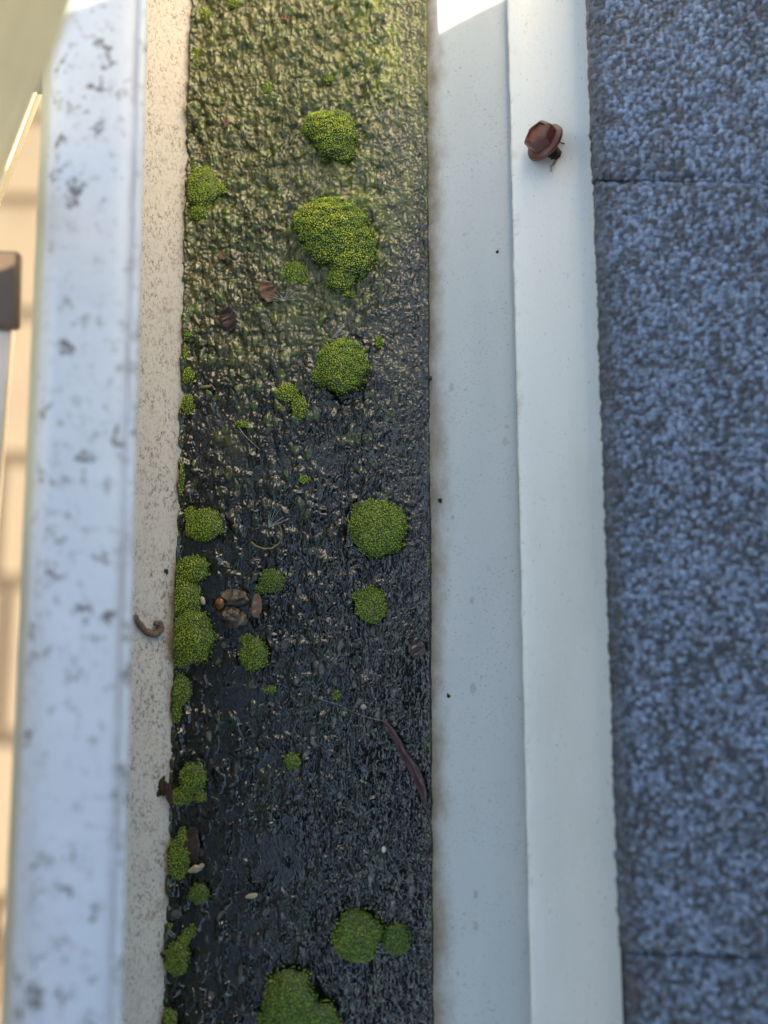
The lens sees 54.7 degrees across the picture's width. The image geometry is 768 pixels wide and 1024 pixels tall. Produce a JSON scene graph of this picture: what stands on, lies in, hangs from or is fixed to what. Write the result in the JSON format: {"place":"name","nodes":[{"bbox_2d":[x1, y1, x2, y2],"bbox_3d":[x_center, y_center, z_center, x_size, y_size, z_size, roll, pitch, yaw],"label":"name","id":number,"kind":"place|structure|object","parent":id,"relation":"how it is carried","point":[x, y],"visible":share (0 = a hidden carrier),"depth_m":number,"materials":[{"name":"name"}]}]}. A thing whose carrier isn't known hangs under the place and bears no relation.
{"place":"outdoors","nodes":[
{"label":"outdoors","id":0,"kind":"place"},
{"bbox_2d":[0,112,40,934],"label":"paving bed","id":1,"kind":"object","parent":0,"point":[9,582],"depth_m":2.79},
{"bbox_2d":[0,97,41,1020],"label":"paving","id":2,"kind":"structure","parent":0,"point":[17,227],"depth_m":2.85,"materials":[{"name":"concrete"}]},
{"bbox_3d":[0.135,-0.143,0.531,0.171,0.354,1.500,0,84,0],"label":"fascia board","id":3,"kind":"object","parent":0,"visible":0},
{"bbox_2d":[0,0,529,1023],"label":"gutter","id":4,"kind":"object","parent":3,"relation":"on","point":[86,896],"visible":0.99,"depth_m":0.32,"materials":[{"name":"white paint"}]},
{"bbox_2d":[0,251,22,504],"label":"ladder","id":5,"kind":"object","parent":4,"relation":"attached to","point":[11,265],"visible":1,"depth_m":0.42,"materials":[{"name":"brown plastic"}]},
{"bbox_2d":[0,0,76,204],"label":"ribbed rail","id":6,"kind":"object","parent":4,"relation":"attached to","point":[31,32],"visible":0.85,"depth_m":0.21,"materials":[{"name":"metal"}]},
{"bbox_2d":[132,614,164,637],"bbox_3d":[-0.104,0.050,0.328,0.012,0.008,0.011,0,84,0],"label":"curled leaf","id":7,"kind":"object","parent":4,"relation":"on","point":[156,633],"visible":1,"depth_m":0.33,"materials":[{"name":"brown plant"}]},
{"bbox_2d":[156,776,166,796],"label":"dirt clump","id":8,"kind":"object","parent":4,"relation":"on","point":[161,786],"visible":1,"depth_m":0.33,"materials":[{"name":"brown soil"}]},
{"bbox_2d":[165,783,172,803],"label":"leaf","id":9,"kind":"object","parent":4,"relation":"attached to","point":[168,794],"visible":1,"depth_m":0.33,"materials":[{"name":"brown plant"}]},
{"bbox_2d":[179,463,185,495],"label":"moss sprig","id":10,"kind":"object","parent":4,"relation":"attached to","point":[182,469],"visible":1,"depth_m":0.34,"materials":[{"name":"green plant"}]},
{"bbox_2d":[183,343,188,360],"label":"moss sprig","id":11,"kind":"object","parent":4,"relation":"attached to","point":[185,350],"visible":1,"depth_m":0.35,"materials":[{"name":"green plant"}]},
{"bbox_2d":[182,330,190,341],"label":"moss sprig","id":12,"kind":"object","parent":4,"relation":"attached to","point":[186,335],"visible":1,"depth_m":0.35,"materials":[{"name":"green plant"}]},
{"bbox_2d":[181,394,194,414],"bbox_3d":[-0.091,-0.050,0.348,0.006,0.005,0.010,0,84,0],"label":"moss sprig","id":13,"kind":"object","parent":4,"relation":"attached to","point":[188,403],"visible":1,"depth_m":0.35,"materials":[{"name":"green plant"}]},
{"bbox_2d":[182,367,194,384],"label":"moss sprig","id":14,"kind":"object","parent":4,"relation":"attached to","point":[188,374],"visible":1,"depth_m":0.35,"materials":[{"name":"green plant"}]},
{"bbox_2d":[167,261,361,1023],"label":"water","id":15,"kind":"structure","parent":4,"relation":"in","point":[238,699],"depth_m":0.33,"materials":[{"name":"black liquid"}]},
{"bbox_2d":[184,827,199,860],"bbox_3d":[-0.084,0.145,0.325,0.007,0.002,0.014,0,84,0],"label":"leaf","id":16,"kind":"object","parent":15,"relation":"on","point":[191,844],"visible":1,"depth_m":0.33,"materials":[{"name":"brown plant"}]},
{"bbox_2d":[200,596,204,604],"bbox_3d":[-0.082,0.040,0.335,0.003,0.002,0.004,0,84,0],"label":"pale seed","id":17,"kind":"object","parent":15,"relation":"on","point":[202,600],"visible":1,"depth_m":0.34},
{"bbox_2d":[161,0,433,1023],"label":"mud","id":18,"kind":"structure","parent":4,"relation":"in","point":[353,786],"depth_m":0.34,"materials":[{"name":"black soil"}]},
{"bbox_2d":[163,1007,177,1023],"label":"moss cushion","id":19,"kind":"object","parent":18,"relation":"on","point":[170,1015],"visible":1,"depth_m":0.32,"materials":[{"name":"green plant"}]},
{"bbox_2d":[165,922,190,978],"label":"moss cushion","id":20,"kind":"object","parent":18,"relation":"on","point":[177,955],"visible":1,"depth_m":0.32,"materials":[{"name":"green plant"}]},
{"bbox_2d":[167,826,190,879],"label":"moss cushion","id":21,"kind":"object","parent":18,"relation":"on","point":[178,860],"visible":1,"depth_m":0.32,"materials":[{"name":"green plant"}]},
{"bbox_2d":[172,672,192,723],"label":"moss cushion","id":22,"kind":"object","parent":18,"relation":"on","point":[182,690],"visible":1,"depth_m":0.33,"materials":[{"name":"green plant"}]},
{"bbox_2d":[173,761,207,805],"bbox_3d":[-0.086,0.120,0.329,0.017,0.008,0.019,0,84,0],"label":"moss cushion","id":23,"kind":"object","parent":18,"relation":"on","point":[193,779],"visible":1,"depth_m":0.33,"materials":[{"name":"green plant"}]},
{"bbox_2d":[189,923,196,937],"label":"moss sprig","id":24,"kind":"object","parent":18,"relation":"on","point":[192,929],"visible":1,"depth_m":0.32,"materials":[{"name":"green plant"}]},
{"bbox_2d":[175,554,210,585],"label":"moss cushion","id":25,"kind":"object","parent":18,"relation":"on","point":[192,569],"visible":1,"depth_m":0.34,"materials":[{"name":"green plant"}]},
{"bbox_2d":[172,582,217,668],"bbox_3d":[-0.085,0.051,0.334,0.019,0.011,0.040,0,84,0],"label":"moss cushion","id":26,"kind":"object","parent":18,"relation":"on","point":[194,639],"visible":1,"depth_m":0.33,"materials":[{"name":"green plant"}]},
{"bbox_2d":[191,48,200,68],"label":"moss sprig","id":27,"kind":"object","parent":18,"relation":"on","point":[197,54],"visible":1,"depth_m":0.36,"materials":[{"name":"green plant"}]},
{"bbox_2d":[188,864,204,872],"bbox_3d":[-0.082,0.155,0.323,0.007,0.002,0.004,0,84,0],"label":"shell flake","id":28,"kind":"object","parent":18,"relation":"on","point":[196,868],"visible":1,"depth_m":0.32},
{"bbox_2d":[187,882,210,904],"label":"moss cushion","id":29,"kind":"object","parent":18,"relation":"on","point":[198,894],"visible":1,"depth_m":0.32,"materials":[{"name":"green plant"}]},
{"bbox_2d":[198,9,211,18],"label":"moss sprig","id":30,"kind":"object","parent":18,"relation":"on","point":[204,12],"visible":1,"depth_m":0.37,"materials":[{"name":"green plant"}]},
{"bbox_2d":[184,506,225,541],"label":"moss cushion","id":31,"kind":"object","parent":18,"relation":"on","point":[203,524],"visible":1,"depth_m":0.34,"materials":[{"name":"green plant"}]},
{"bbox_2d":[187,162,227,222],"bbox_3d":[-0.085,-0.154,0.357,0.020,0.010,0.030,0,84,0],"label":"moss cushion","id":32,"kind":"object","parent":18,"relation":"on","point":[205,187],"visible":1,"depth_m":0.35,"materials":[{"name":"green plant"}]},
{"bbox_2d":[215,598,224,608],"bbox_3d":[-0.074,0.041,0.335,0.004,0.004,0.005,0,84,0],"label":"seed husk","id":33,"kind":"object","parent":18,"relation":"on","point":[219,603],"visible":1,"depth_m":0.33,"materials":[{"name":"brown plant"}]},
{"bbox_2d":[218,251,225,259],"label":"leaf","id":34,"kind":"object","parent":18,"relation":"on","point":[221,255],"visible":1,"depth_m":0.35,"materials":[{"name":"brown plant"}]},
{"bbox_2d":[222,118,228,127],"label":"leaf","id":35,"kind":"object","parent":18,"relation":"on","point":[225,122],"visible":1,"depth_m":0.36,"materials":[{"name":"brown plant"}]},
{"bbox_2d":[219,306,237,330],"bbox_3d":[-0.073,-0.091,0.350,0.009,0.002,0.012,0,84,0],"label":"leaf","id":36,"kind":"object","parent":18,"relation":"on","point":[228,318],"visible":1,"depth_m":0.35,"materials":[{"name":"brown plant"}]},
{"bbox_2d":[216,605,248,629],"bbox_3d":[-0.069,0.047,0.336,0.016,0.006,0.010,36,85,4],"label":"pebble","id":37,"kind":"object","parent":18,"relation":"on","point":[230,616],"visible":1,"depth_m":0.33,"materials":[{"name":"stone"}]},
{"bbox_2d":[226,0,240,9],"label":"moss sprig","id":38,"kind":"object","parent":18,"relation":"on","point":[232,4],"visible":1,"depth_m":0.37,"materials":[{"name":"green plant"}]},
{"bbox_2d":[219,589,249,606],"bbox_3d":[-0.068,0.039,0.337,0.014,0.006,0.008,0,84,0],"label":"pebble","id":39,"kind":"object","parent":18,"relation":"on","point":[235,597],"visible":1,"depth_m":0.34,"materials":[{"name":"stone"}]},
{"bbox_2d":[233,419,248,427],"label":"moss sprig","id":40,"kind":"object","parent":18,"relation":"on","point":[241,423],"visible":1,"depth_m":0.34,"materials":[{"name":"green plant"}]},
{"bbox_2d":[245,893,257,898],"bbox_3d":[-0.057,0.166,0.321,0.006,0.001,0.002,0,84,0],"label":"cream flake","id":41,"kind":"object","parent":18,"relation":"on","point":[251,896],"visible":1,"depth_m":0.32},
{"bbox_2d":[237,633,269,673],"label":"moss cushion","id":42,"kind":"object","parent":18,"relation":"on","point":[253,653],"visible":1,"depth_m":0.33,"materials":[{"name":"green plant"}]},
{"bbox_2d":[251,594,261,617],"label":"leaf","id":43,"kind":"object","parent":18,"relation":"on","point":[256,605],"visible":1,"depth_m":0.33,"materials":[{"name":"brown plant"}]},
{"bbox_2d":[251,522,281,548],"bbox_3d":[-0.052,0.013,0.337,0.015,0.001,0.009,-38,85,-4],"label":"curved stem","id":44,"kind":"object","parent":18,"relation":"on","point":[273,546],"visible":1,"depth_m":0.34,"materials":[{"name":"plant"}]},
{"bbox_2d":[257,280,276,301],"bbox_3d":[-0.055,-0.105,0.352,0.010,0.002,0.011,0,84,0],"label":"leaf","id":45,"kind":"object","parent":18,"relation":"on","point":[266,289],"visible":1,"depth_m":0.35,"materials":[{"name":"brown plant"}]},
{"bbox_2d":[263,82,272,94],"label":"moss sprig","id":46,"kind":"object","parent":18,"relation":"on","point":[266,89],"visible":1,"depth_m":0.36,"materials":[{"name":"green plant"}]},
{"bbox_2d":[254,568,285,593],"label":"moss cushion","id":47,"kind":"object","parent":18,"relation":"on","point":[270,580],"visible":1,"depth_m":0.34,"materials":[{"name":"green plant"}]},
{"bbox_2d":[263,685,276,694],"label":"moss sprig","id":48,"kind":"object","parent":18,"relation":"on","point":[269,689],"visible":1,"depth_m":0.33,"materials":[{"name":"green plant"}]},
{"bbox_2d":[268,511,290,527],"bbox_3d":[-0.048,0.003,0.340,0.010,0.001,0.008,0,84,0],"label":"seed fluff","id":49,"kind":"object","parent":18,"relation":"on","point":[272,520],"visible":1,"depth_m":0.34,"materials":[{"name":"grey plant"}]},
{"bbox_2d":[264,286,302,302],"bbox_3d":[-0.047,-0.104,0.351,0.021,0.001,0.010,0,84,0],"label":"seed fluff","id":50,"kind":"object","parent":18,"relation":"on","point":[285,296],"visible":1,"depth_m":0.35,"materials":[{"name":"grey plant"}]},
{"bbox_2d":[281,14,289,21],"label":"leaf","id":51,"kind":"object","parent":18,"relation":"on","point":[285,17],"visible":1,"depth_m":0.37,"materials":[{"name":"brown plant"}]},
{"bbox_2d":[275,383,299,402],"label":"moss cushion","id":52,"kind":"object","parent":18,"relation":"on","point":[287,392],"visible":1,"depth_m":0.34,"materials":[{"name":"green plant"}]},
{"bbox_2d":[284,751,300,770],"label":"moss cushion","id":53,"kind":"object","parent":18,"relation":"on","point":[293,761],"visible":1,"depth_m":0.33,"materials":[{"name":"green plant"}]},
{"bbox_2d":[281,261,309,284],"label":"moss cushion","id":54,"kind":"object","parent":18,"relation":"on","point":[290,268],"visible":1,"depth_m":0.35,"materials":[{"name":"green plant"}]},
{"bbox_2d":[256,966,341,1023],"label":"moss cushion","id":55,"kind":"object","parent":18,"relation":"on","point":[290,997],"visible":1,"depth_m":0.31,"materials":[{"name":"green plant"}]},
{"bbox_2d":[291,395,307,419],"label":"moss cushion","id":56,"kind":"object","parent":18,"relation":"on","point":[299,405],"visible":1,"depth_m":0.34,"materials":[{"name":"green plant"}]},
{"bbox_2d":[299,475,310,483],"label":"moss sprig","id":57,"kind":"object","parent":18,"relation":"on","point":[305,479],"visible":1,"depth_m":0.34,"materials":[{"name":"green plant"}]},
{"bbox_2d":[323,73,333,85],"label":"moss sprig","id":58,"kind":"object","parent":18,"relation":"on","point":[328,79],"visible":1,"depth_m":0.36,"materials":[{"name":"green plant"}]},
{"bbox_2d":[301,109,358,164],"bbox_3d":[-0.026,-0.182,0.358,0.029,0.014,0.027,0,84,0],"label":"moss cushion","id":59,"kind":"object","parent":18,"relation":"on","point":[333,135],"visible":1,"depth_m":0.35,"materials":[{"name":"green plant"}]},
{"bbox_2d":[292,195,376,298],"bbox_3d":[-0.021,-0.130,0.350,0.037,0.018,0.052,-36,85,-4],"label":"moss cushion","id":60,"kind":"object","parent":18,"relation":"on","point":[336,234],"visible":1,"depth_m":0.35,"materials":[{"name":"green plant"}]},
{"bbox_2d":[331,690,340,700],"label":"moss sprig","id":61,"kind":"object","parent":18,"relation":"on","point":[335,694],"visible":1,"depth_m":0.33,"materials":[{"name":"green plant"}]},
{"bbox_2d":[311,335,371,395],"bbox_3d":[-0.019,-0.069,0.345,0.027,0.016,0.028,23,84,2],"label":"moss cushion","id":62,"kind":"object","parent":18,"relation":"on","point":[343,367],"visible":1,"depth_m":0.34,"materials":[{"name":"green plant"}]},
{"bbox_2d":[330,907,384,962],"bbox_3d":[-0.011,0.183,0.319,0.024,0.012,0.022,0,84,0],"label":"moss cushion","id":63,"kind":"object","parent":18,"relation":"on","point":[356,934],"visible":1,"depth_m":0.32,"materials":[{"name":"green plant"}]},
{"bbox_2d":[364,377,372,388],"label":"leaf","id":64,"kind":"object","parent":18,"relation":"on","point":[369,381],"visible":1,"depth_m":0.35,"materials":[{"name":"brown plant"}]},
{"bbox_2d":[350,584,387,623],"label":"moss cushion","id":65,"kind":"object","parent":18,"relation":"on","point":[371,596],"visible":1,"depth_m":0.33,"materials":[{"name":"green plant"}]},
{"bbox_2d":[348,498,408,558],"bbox_3d":[-0.003,0.007,0.337,0.028,0.015,0.028,0,84,0],"label":"moss cushion","id":66,"kind":"object","parent":18,"relation":"on","point":[377,528],"visible":1,"depth_m":0.33,"materials":[{"name":"green plant"}]},
{"bbox_2d":[375,335,382,348],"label":"moss sprig","id":67,"kind":"object","parent":18,"relation":"on","point":[378,342],"visible":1,"depth_m":0.35,"materials":[{"name":"green plant"}]},
{"bbox_2d":[380,921,412,955],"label":"moss cushion","id":68,"kind":"object","parent":18,"relation":"on","point":[396,939],"visible":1,"depth_m":0.32,"materials":[{"name":"green plant"}]},
{"bbox_2d":[383,719,426,804],"bbox_3d":[0.011,0.110,0.328,0.005,0.002,0.041,-27,84,-3],"label":"leaf","id":69,"kind":"object","parent":18,"relation":"on","point":[414,770],"visible":1,"depth_m":0.33,"materials":[{"name":"brown plant"}]},
{"bbox_2d":[410,638,425,658],"bbox_3d":[0.015,0.061,0.333,0.008,0.002,0.010,0,84,0],"label":"leaf","id":70,"kind":"object","parent":18,"relation":"on","point":[417,648],"visible":1,"depth_m":0.33,"materials":[{"name":"plant"}]},
{"bbox_2d":[507,0,622,1023],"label":"drip edge","id":71,"kind":"object","parent":4,"relation":"attached to","point":[574,954],"visible":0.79,"depth_m":0.32,"materials":[{"name":"white metal"}]},
{"bbox_2d":[524,120,564,171],"bbox_3d":[0.074,-0.167,0.338,0.018,0.020,0.020,-38,85,-4],"label":"screw","id":72,"kind":"object","parent":71,"relation":"attached to","point":[543,138],"visible":1,"depth_m":0.33,"materials":[{"name":"brown metal"}]},
{"bbox_2d":[585,0,767,1023],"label":"roof","id":73,"kind":"structure","parent":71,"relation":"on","point":[678,108],"depth_m":0.30,"materials":[{"name":"blue stone"}]},
{"label":"ground","id":74,"kind":"structure","parent":0,"visible":0},
{"bbox_2d":[0,931,4,1009],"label":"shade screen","id":75,"kind":"object","parent":74,"relation":"on","point":[2,935],"depth_m":1.09,"materials":[{"name":"beige fabric"}]}
]}

